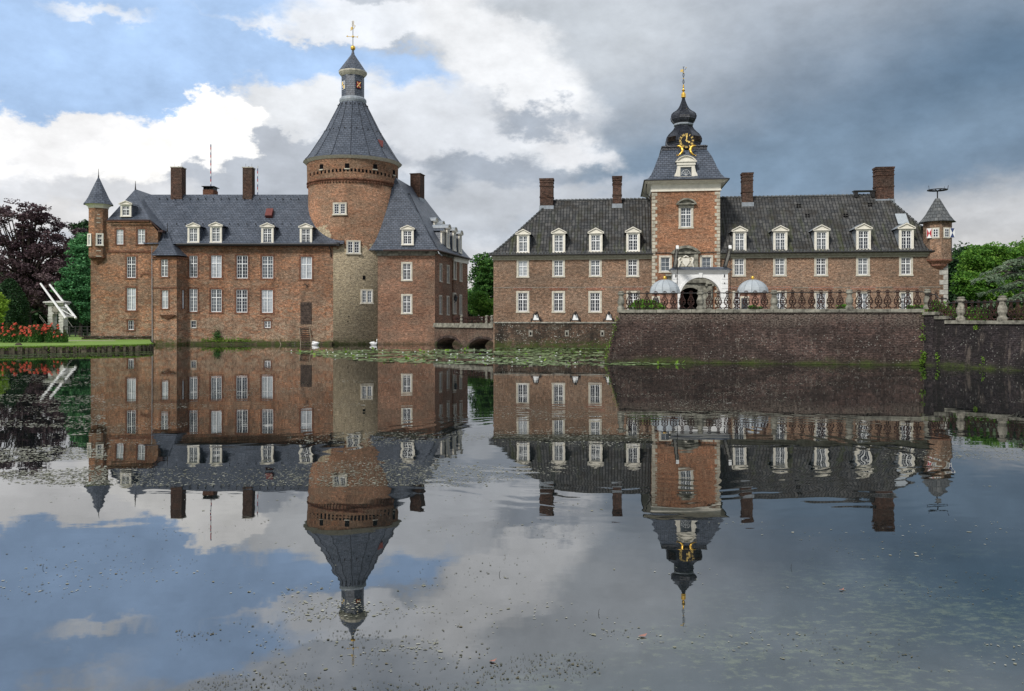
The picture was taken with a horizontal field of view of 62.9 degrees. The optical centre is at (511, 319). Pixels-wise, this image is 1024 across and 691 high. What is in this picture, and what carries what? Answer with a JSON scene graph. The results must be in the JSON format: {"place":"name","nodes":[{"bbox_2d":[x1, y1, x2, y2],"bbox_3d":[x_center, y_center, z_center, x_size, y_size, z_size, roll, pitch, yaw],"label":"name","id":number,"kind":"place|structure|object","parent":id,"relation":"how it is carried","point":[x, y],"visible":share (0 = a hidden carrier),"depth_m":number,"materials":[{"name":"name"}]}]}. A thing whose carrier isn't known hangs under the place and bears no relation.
{"place":"outdoors","nodes":[
{"label":"outdoors","id":0,"kind":"place"},
{"bbox_2d":[0,335,151,347],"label":"lawn","id":1,"kind":"structure","parent":0,"point":[114,342],"depth_m":65.09,"materials":[{"name":"green plant"}]},
{"bbox_2d":[0,292,9,322],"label":"golden shrub","id":2,"kind":"object","parent":1,"relation":"on","point":[3,305],"visible":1,"depth_m":80.02,"materials":[{"name":"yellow plant"}]},
{"bbox_2d":[1,322,17,341],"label":"rose bush","id":3,"kind":"object","parent":1,"relation":"on","point":[7,332],"visible":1,"depth_m":67.04,"materials":[{"name":"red plant"}]},
{"bbox_2d":[0,278,30,330],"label":"clipped yew","id":4,"kind":"object","parent":1,"relation":"on","point":[11,286],"visible":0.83,"depth_m":85.48,"materials":[{"name":"plant"}]},
{"bbox_2d":[9,325,25,341],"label":"rose bush","id":5,"kind":"object","parent":1,"relation":"on","point":[18,337],"visible":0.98,"depth_m":67.21,"materials":[{"name":"red plant"}]},
{"bbox_2d":[19,325,31,341],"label":"rose bush","id":6,"kind":"object","parent":1,"relation":"on","point":[25,337],"visible":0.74,"depth_m":67.34,"materials":[{"name":"red plant"}]},
{"bbox_2d":[28,325,42,342],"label":"rose bush","id":7,"kind":"object","parent":1,"relation":"on","point":[32,338],"visible":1,"depth_m":66.91,"materials":[{"name":"green plant"}]},
{"bbox_2d":[36,324,51,341],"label":"rose bush","id":8,"kind":"object","parent":1,"relation":"on","point":[44,333],"visible":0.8,"depth_m":67.36,"materials":[{"name":"red plant"}]},
{"bbox_2d":[44,323,59,342],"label":"rose bush","id":9,"kind":"object","parent":1,"relation":"on","point":[51,328],"visible":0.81,"depth_m":67.16,"materials":[{"name":"green plant"}]},
{"bbox_2d":[40,283,76,333],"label":"garden drawbridge","id":10,"kind":"object","parent":1,"relation":"on","point":[61,308],"visible":0.81,"depth_m":87.99,"materials":[{"name":"wood"}]},
{"bbox_2d":[53,329,68,341],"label":"rose bush","id":11,"kind":"object","parent":1,"relation":"on","point":[58,336],"visible":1,"depth_m":67.00,"materials":[{"name":"green plant"}]},
{"bbox_2d":[57,299,79,332],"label":"clipped yew","id":12,"kind":"object","parent":1,"relation":"on","point":[72,307],"visible":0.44,"depth_m":91.79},
{"bbox_2d":[50,232,90,335],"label":"maple tree","id":13,"kind":"object","parent":1,"relation":"on","point":[75,287],"visible":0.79,"depth_m":95.73,"materials":[{"name":"green plant"}]},
{"bbox_2d":[0,343,152,352],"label":"edge grass","id":14,"kind":"structure","parent":1,"relation":"on","point":[70,346],"depth_m":60.67,"materials":[{"name":"plant"}]},
{"bbox_2d":[0,344,153,352],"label":"timber revetment","id":15,"kind":"object","parent":1,"relation":"attached to","point":[92,349],"visible":0.4,"depth_m":60.98,"materials":[{"name":"brown wood"}]},
{"bbox_2d":[63,326,90,336],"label":"garden fence","id":16,"kind":"object","parent":1,"relation":"on","point":[75,329],"visible":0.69,"depth_m":83.95,"materials":[{"name":"black metal"}]},
{"bbox_2d":[0,344,1023,690],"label":"water","id":17,"kind":"structure","parent":0,"point":[708,494],"depth_m":9.78,"materials":[{"name":"liquid"}]},
{"bbox_2d":[0,368,107,483],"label":"floating debris","id":18,"kind":"object","parent":17,"relation":"on","point":[49,474],"visible":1,"depth_m":14.60,"materials":[{"name":"plant"}]},
{"bbox_2d":[0,351,151,357],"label":"duckweed","id":19,"kind":"object","parent":17,"relation":"on","point":[77,354],"visible":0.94,"depth_m":56.58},
{"bbox_2d":[79,166,343,344],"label":"castle range","id":20,"kind":"structure","parent":17,"relation":"in","point":[178,266],"depth_m":79.10,"materials":[{"name":"red brick"}]},
{"bbox_2d":[95,233,103,245],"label":"window","id":21,"kind":"structure","parent":20,"relation":"in","point":[99,241],"depth_m":78.21,"materials":[{"name":"white paint"}]},
{"bbox_2d":[114,228,124,245],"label":"window","id":22,"kind":"structure","parent":20,"relation":"in","point":[120,235],"depth_m":78.74,"materials":[{"name":"glass"}]},
{"bbox_2d":[126,319,135,330],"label":"window","id":23,"kind":"structure","parent":20,"relation":"in","point":[130,322],"depth_m":78.74,"materials":[{"name":"white paint"}]},
{"bbox_2d":[125,255,137,278],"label":"window","id":24,"kind":"structure","parent":20,"relation":"in","point":[131,261],"depth_m":78.74,"materials":[{"name":"white paint"}]},
{"bbox_2d":[125,286,137,311],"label":"window","id":25,"kind":"structure","parent":20,"relation":"in","point":[131,292],"depth_m":78.74,"materials":[{"name":"glass"}]},
{"bbox_2d":[135,227,146,244],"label":"window","id":26,"kind":"structure","parent":20,"relation":"in","point":[141,232],"depth_m":78.74,"materials":[{"name":"glass"}]},
{"bbox_2d":[159,259,169,277],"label":"window","id":27,"kind":"structure","parent":20,"relation":"in","point":[164,263],"depth_m":77.98,"materials":[{"name":"white paint"}]},
{"bbox_2d":[160,289,169,309],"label":"window","id":28,"kind":"structure","parent":20,"relation":"in","point":[164,293],"depth_m":77.98,"materials":[{"name":"white paint"}]},
{"bbox_2d":[181,289,184,308],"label":"window","id":29,"kind":"structure","parent":20,"relation":"in","point":[182,290],"depth_m":78.63,"materials":[{"name":"glass"}]},
{"bbox_2d":[187,254,198,278],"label":"window","id":30,"kind":"structure","parent":20,"relation":"in","point":[194,258],"depth_m":79.15,"materials":[{"name":"white paint"}]},
{"bbox_2d":[187,287,198,312],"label":"window","id":31,"kind":"structure","parent":20,"relation":"in","point":[193,296],"depth_m":79.15,"materials":[{"name":"white paint"}]},
{"bbox_2d":[209,254,223,278],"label":"window","id":32,"kind":"structure","parent":20,"relation":"in","point":[215,262],"depth_m":79.15,"materials":[{"name":"white paint"}]},
{"bbox_2d":[209,288,223,312],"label":"window","id":33,"kind":"structure","parent":20,"relation":"in","point":[215,294],"depth_m":79.15,"materials":[{"name":"white paint"}]},
{"bbox_2d":[234,288,248,313],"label":"window","id":34,"kind":"structure","parent":20,"relation":"in","point":[241,295],"depth_m":79.20,"materials":[{"name":"white paint"}]},
{"bbox_2d":[234,254,249,279],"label":"window","id":35,"kind":"structure","parent":20,"relation":"in","point":[241,260],"depth_m":79.17,"materials":[{"name":"white paint"}]},
{"bbox_2d":[190,342,331,344],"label":"moss ledge","id":36,"kind":"object","parent":20,"relation":"attached to","point":[251,343],"visible":0.36,"depth_m":78.75,"materials":[{"name":"plant"}]},
{"bbox_2d":[201,337,250,341],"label":"waterside plants","id":37,"kind":"object","parent":36,"relation":"on","point":[231,340],"visible":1,"depth_m":78.73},
{"bbox_2d":[259,288,274,313],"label":"window","id":38,"kind":"structure","parent":20,"relation":"in","point":[266,294],"depth_m":79.15,"materials":[{"name":"white paint"}]},
{"bbox_2d":[260,254,274,279],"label":"window","id":39,"kind":"structure","parent":20,"relation":"in","point":[267,261],"depth_m":79.15,"materials":[{"name":"white paint"}]},
{"bbox_2d":[263,320,271,328],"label":"window","id":40,"kind":"structure","parent":20,"relation":"in","point":[267,324],"depth_m":79.15,"materials":[{"name":"white paint"}]},
{"bbox_2d":[299,255,313,279],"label":"window","id":41,"kind":"structure","parent":20,"relation":"in","point":[306,262],"depth_m":79.15,"materials":[{"name":"glass"}]},
{"bbox_2d":[299,327,311,344],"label":"wooden ladder","id":42,"kind":"object","parent":17,"relation":"in","point":[305,337],"visible":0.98,"depth_m":78.84,"materials":[{"name":"brown wood"}]},
{"bbox_2d":[303,23,401,344],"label":"round tower","id":43,"kind":"structure","parent":17,"relation":"in","point":[352,163],"depth_m":79.46,"materials":[{"name":"brick"}]},
{"bbox_2d":[332,202,347,214],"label":"window","id":44,"kind":"structure","parent":43,"relation":"in","point":[338,208],"depth_m":78.93,"materials":[{"name":"paint"}]},
{"bbox_2d":[346,240,360,254],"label":"window","id":45,"kind":"structure","parent":43,"relation":"in","point":[352,246],"depth_m":78.99,"materials":[{"name":"wood"}]},
{"bbox_2d":[360,289,373,303],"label":"window","id":46,"kind":"structure","parent":43,"relation":"in","point":[366,294],"depth_m":79.40,"materials":[{"name":"paint"}]},
{"bbox_2d":[281,545,442,651],"bbox_3d":[-1.351,2.396,7.463,1.378,0.001,3.170,0,0,-13],"label":"floating debris","id":47,"kind":"object","parent":17,"relation":"on","point":[357,615],"visible":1,"depth_m":6.86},
{"bbox_2d":[175,629,632,690],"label":"leaf litter","id":48,"kind":"object","parent":17,"relation":"on","point":[408,681],"visible":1,"depth_m":5.61,"materials":[{"name":"plant"}]},
{"bbox_2d":[369,173,476,343],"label":"castle wing","id":49,"kind":"structure","parent":17,"relation":"in","point":[424,258],"depth_m":80.15,"materials":[{"name":"brick"}]},
{"bbox_2d":[401,262,412,280],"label":"window","id":50,"kind":"structure","parent":49,"relation":"in","point":[406,267],"depth_m":80.20,"materials":[{"name":"white paint"}]},
{"bbox_2d":[401,294,412,313],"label":"window","id":51,"kind":"structure","parent":49,"relation":"in","point":[406,299],"depth_m":80.20,"materials":[{"name":"white paint"}]},
{"bbox_2d":[452,293,456,313],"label":"window","id":52,"kind":"structure","parent":49,"relation":"in","point":[453,294],"depth_m":86.27,"materials":[{"name":"glass"}]},
{"bbox_2d":[453,260,456,279],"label":"window","id":53,"kind":"structure","parent":49,"relation":"in","point":[454,263],"depth_m":86.97,"materials":[{"name":"glass"}]},
{"bbox_2d":[433,315,492,345],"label":"stone bridge","id":54,"kind":"structure","parent":17,"relation":"in","point":[467,332],"depth_m":74.16,"materials":[{"name":"brick"}]},
{"bbox_2d":[282,349,678,365],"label":"water lily pads","id":55,"kind":"object","parent":17,"relation":"on","point":[401,360],"visible":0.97,"depth_m":53.19,"materials":[{"name":"plant"}]},
{"bbox_2d":[297,346,683,364],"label":"raised lily leaves","id":56,"kind":"object","parent":17,"relation":"on","point":[455,356],"visible":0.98,"depth_m":55.74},
{"bbox_2d":[0,368,1023,485],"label":"floating debris","id":57,"kind":"object","parent":17,"relation":"on","point":[431,441],"visible":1,"depth_m":13.98,"materials":[{"name":"plant"}]},
{"bbox_2d":[0,492,1023,684],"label":"floating debris","id":58,"kind":"object","parent":17,"relation":"on","point":[521,611],"visible":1,"depth_m":6.42,"materials":[{"name":"plant"}]},
{"bbox_2d":[494,348,608,348],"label":"wall side pads","id":59,"kind":"object","parent":17,"relation":"on","point":[554,348],"depth_m":67.59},
{"bbox_2d":[494,322,615,348],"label":"terrace wall","id":60,"kind":"structure","parent":17,"relation":"in","point":[595,335],"depth_m":68.38,"materials":[{"name":"brick"}]},
{"bbox_2d":[531,311,541,321],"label":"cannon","id":61,"kind":"object","parent":60,"relation":"on","point":[536,317],"visible":1,"depth_m":68.88,"materials":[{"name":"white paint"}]},
{"bbox_2d":[605,309,923,364],"bbox_3d":[14.580,1.226,51.676,16.797,3.547,13.380,0,0,12],"label":"bastion","id":62,"kind":"object","parent":17,"relation":"in","point":[835,336],"visible":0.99,"depth_m":45.20,"materials":[{"name":"brick"}]},
{"bbox_2d":[629,299,664,309],"bbox_3d":[7.810,-0.686,48.614,2.313,1.023,1.432,0,0,0],"label":"box bush","id":63,"kind":"object","parent":62,"relation":"on","point":[642,305],"visible":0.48,"depth_m":48.24,"materials":[{"name":"green plant"}]},
{"bbox_2d":[667,245,732,308],"bbox_3d":[13.177,-2.564,57.920,4.419,4.854,2.978,0,0,0],"label":"drawbridge portal","id":64,"kind":"object","parent":62,"relation":"on","point":[717,277],"visible":0.86,"depth_m":58.45,"materials":[{"name":"white paint"}]},
{"bbox_2d":[617,289,930,309],"bbox_3d":[13.952,-1.047,45.485,16.394,1.040,0.425,0,0,12],"label":"iron railing","id":65,"kind":"object","parent":62,"relation":"on","point":[773,300],"visible":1,"depth_m":45.33,"materials":[{"name":"metal"}]},
{"bbox_2d":[623,362,927,365],"bbox_3d":[13.628,2.395,44.667,15.895,0.001,0.891,0,0,12],"label":"duckweed","id":66,"kind":"object","parent":17,"relation":"on","point":[792,364],"visible":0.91,"depth_m":44.13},
{"bbox_2d":[922,312,1023,370],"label":"moat wall","id":67,"kind":"structure","parent":17,"relation":"in","point":[998,345],"depth_m":41.07,"materials":[{"name":"stone"}]},
{"bbox_2d":[925,292,1023,320],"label":"iron railing","id":68,"kind":"object","parent":67,"relation":"on","point":[1001,309],"visible":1,"depth_m":41.09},
{"bbox_2d":[0,0,1023,289],"label":"sky","id":69,"kind":"structure","parent":0,"point":[486,100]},
{"bbox_2d":[11,320,1019,335],"bbox_3d":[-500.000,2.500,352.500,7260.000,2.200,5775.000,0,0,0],"label":"ground","id":70,"kind":"structure","parent":0,"point":[89,333],"depth_m":110.77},
{"bbox_2d":[15,280,47,326],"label":"woodland tree","id":71,"kind":"object","parent":70,"relation":"on","point":[33,316],"visible":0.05,"depth_m":116.50,"materials":[{"name":"green plant"}]},
{"bbox_2d":[0,198,73,324],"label":"copper beech","id":72,"kind":"object","parent":70,"relation":"on","point":[26,270],"visible":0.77,"depth_m":102.38,"materials":[{"name":"purple plant"}]},
{"bbox_2d":[32,282,70,326],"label":"woodland tree","id":73,"kind":"object","parent":70,"relation":"on","point":[42,316],"visible":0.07,"depth_m":117.12,"materials":[{"name":"green plant"}]},
{"bbox_2d":[49,227,90,332],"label":"tree","id":74,"kind":"object","parent":70,"relation":"on","point":[78,231],"visible":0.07,"depth_m":111.79,"materials":[{"name":"plant"}]},
{"bbox_2d":[59,219,88,328],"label":"broadleaf tree","id":75,"kind":"object","parent":70,"relation":"on","point":[84,224],"visible":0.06,"depth_m":119.07,"materials":[{"name":"green plant"}]},
{"bbox_2d":[468,252,492,322],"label":"lime tree","id":76,"kind":"object","parent":70,"relation":"on","point":[482,271],"visible":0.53,"depth_m":106.46,"materials":[{"name":"green plant"}]},
{"bbox_2d":[468,290,492,319],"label":"maple tree","id":77,"kind":"object","parent":70,"relation":"on","point":[482,303],"visible":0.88,"depth_m":97.42,"materials":[{"name":"green plant"}]},
{"bbox_2d":[650,276,679,310],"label":"sentry house","id":78,"kind":"structure","parent":0,"point":[666,285],"depth_m":54.78,"materials":[{"name":"metal"}]},
{"bbox_2d":[737,276,768,308],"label":"sentry house","id":79,"kind":"structure","parent":0,"point":[752,284],"depth_m":54.81,"materials":[{"name":"metal"}]},
{"bbox_2d":[740,296,748,308],"bbox_3d":[15.290,-0.973,54.988,0.100,1.071,0.680,0,0,-37],"label":"door","id":80,"kind":"structure","parent":79,"relation":"in","point":[741,297],"depth_m":55.08,"materials":[{"name":"wood"}]},
{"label":"park lawn","id":81,"kind":"structure","parent":0,"visible":0},
{"bbox_2d":[924,300,957,317],"bbox_3d":[24.312,-0.258,47.462,1.989,1.673,1.595,0,0,0],"label":"hedge shrub","id":82,"kind":"object","parent":81,"relation":"on","point":[933,308],"visible":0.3,"depth_m":47.20,"materials":[{"name":"green plant"}]},
{"bbox_2d":[948,241,970,316],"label":"broadleaf tree","id":83,"kind":"object","parent":81,"relation":"on","point":[951,270],"visible":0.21,"depth_m":83.10,"materials":[{"name":"green plant"}]},
{"bbox_2d":[965,307,990,319],"bbox_3d":[28.623,-0.098,51.944,1.950,1.346,1.754,0,0,0],"label":"hedge shrub","id":84,"kind":"object","parent":81,"relation":"on","point":[975,317],"visible":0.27,"depth_m":51.64,"materials":[{"name":"green plant"}]},
{"bbox_2d":[949,241,1021,319],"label":"maple tree","id":85,"kind":"object","parent":81,"relation":"on","point":[977,261],"visible":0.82,"depth_m":76.07,"materials":[{"name":"green plant"}]},
{"bbox_2d":[958,245,1022,320],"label":"woodland tree","id":86,"kind":"object","parent":81,"relation":"on","point":[974,305],"visible":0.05,"depth_m":90.74,"materials":[{"name":"green plant"}]},
{"bbox_2d":[969,256,1023,307],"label":"blue cedar","id":87,"kind":"object","parent":81,"relation":"on","point":[1015,271],"visible":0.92,"depth_m":61.91,"materials":[{"name":"green plant"}]},
{"bbox_2d":[995,236,1023,320],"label":"maple tree","id":88,"kind":"object","parent":81,"relation":"on","point":[1019,246],"visible":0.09,"depth_m":79.02,"materials":[{"name":"green plant"}]},
{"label":"courtyard","id":89,"kind":"structure","parent":0,"visible":0},
{"bbox_2d":[640,67,729,309],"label":"gate tower","id":90,"kind":"structure","parent":89,"relation":"on","point":[685,182],"depth_m":68.29,"materials":[{"name":"red brick"}]},
{"bbox_2d":[658,255,671,272],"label":"window","id":91,"kind":"structure","parent":90,"relation":"in","point":[665,261],"depth_m":68.43,"materials":[{"name":"white paint"}]},
{"bbox_2d":[678,207,693,228],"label":"window","id":92,"kind":"structure","parent":90,"relation":"in","point":[685,214],"depth_m":68.26,"materials":[{"name":"white paint"}]},
{"bbox_2d":[700,255,712,266],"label":"window","id":93,"kind":"structure","parent":90,"relation":"in","point":[705,260],"depth_m":68.05,"materials":[{"name":"white paint"}]},
{"bbox_2d":[488,166,955,347],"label":"gatehouse","id":94,"kind":"object","parent":89,"relation":"on","point":[564,260],"visible":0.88,"depth_m":69.32,"materials":[{"name":"red brick"}]},
{"bbox_2d":[516,260,528,277],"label":"window","id":95,"kind":"structure","parent":94,"relation":"in","point":[523,267],"depth_m":70.26,"materials":[{"name":"white paint"}]},
{"bbox_2d":[516,291,529,312],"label":"window","id":96,"kind":"structure","parent":94,"relation":"in","point":[522,297],"depth_m":70.24,"materials":[{"name":"white paint"}]},
{"bbox_2d":[551,291,564,312],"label":"window","id":97,"kind":"structure","parent":94,"relation":"in","point":[558,297],"depth_m":69.88,"materials":[{"name":"white paint"}]},
{"bbox_2d":[552,260,564,276],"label":"window","id":98,"kind":"structure","parent":94,"relation":"in","point":[558,266],"depth_m":69.88,"materials":[{"name":"white paint"}]},
{"bbox_2d":[588,291,601,312],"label":"window","id":99,"kind":"structure","parent":94,"relation":"in","point":[594,297],"depth_m":69.51,"materials":[{"name":"white paint"}]},
{"bbox_2d":[589,259,601,276],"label":"window","id":100,"kind":"structure","parent":94,"relation":"in","point":[595,266],"depth_m":69.51,"materials":[{"name":"white paint"}]},
{"bbox_2d":[626,259,638,276],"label":"window","id":101,"kind":"structure","parent":94,"relation":"in","point":[632,265],"depth_m":69.13,"materials":[{"name":"white paint"}]},
{"bbox_2d":[626,291,639,309],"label":"window","id":102,"kind":"structure","parent":94,"relation":"in","point":[633,296],"depth_m":69.12,"materials":[{"name":"white paint"}]},
{"bbox_2d":[732,258,745,276],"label":"window","id":103,"kind":"structure","parent":94,"relation":"in","point":[739,264],"depth_m":68.08,"materials":[{"name":"white paint"}]},
{"bbox_2d":[773,258,786,276],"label":"window","id":104,"kind":"structure","parent":94,"relation":"in","point":[779,270],"depth_m":67.70,"materials":[{"name":"white paint"}]},
{"bbox_2d":[776,291,786,308],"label":"window","id":105,"kind":"structure","parent":94,"relation":"in","point":[778,295],"depth_m":67.70,"materials":[{"name":"white paint"}]},
{"bbox_2d":[814,258,827,275],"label":"window","id":106,"kind":"structure","parent":94,"relation":"in","point":[820,264],"depth_m":67.30,"materials":[{"name":"white paint"}]},
{"bbox_2d":[814,291,827,308],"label":"window","id":107,"kind":"structure","parent":94,"relation":"in","point":[816,295],"depth_m":67.30,"materials":[{"name":"white paint"}]},
{"bbox_2d":[856,257,869,275],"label":"window","id":108,"kind":"structure","parent":94,"relation":"in","point":[862,263],"depth_m":66.91,"materials":[{"name":"white paint"}]},
{"bbox_2d":[856,291,869,308],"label":"window","id":109,"kind":"structure","parent":94,"relation":"in","point":[863,295],"depth_m":66.93,"materials":[{"name":"white paint"}]},
{"bbox_2d":[899,292,912,308],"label":"window","id":110,"kind":"structure","parent":94,"relation":"in","point":[902,295],"depth_m":66.53,"materials":[{"name":"white paint"}]},
{"bbox_2d":[899,257,913,275],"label":"window","id":111,"kind":"structure","parent":94,"relation":"in","point":[905,263],"depth_m":66.52,"materials":[{"name":"white paint"}]},
{"bbox_2d":[932,227,939,238],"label":"window","id":112,"kind":"structure","parent":94,"relation":"in","point":[935,231],"depth_m":65.61,"materials":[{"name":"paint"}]},
{"bbox_2d":[943,227,949,237],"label":"window","id":113,"kind":"structure","parent":94,"relation":"in","point":[946,230],"depth_m":65.47,"materials":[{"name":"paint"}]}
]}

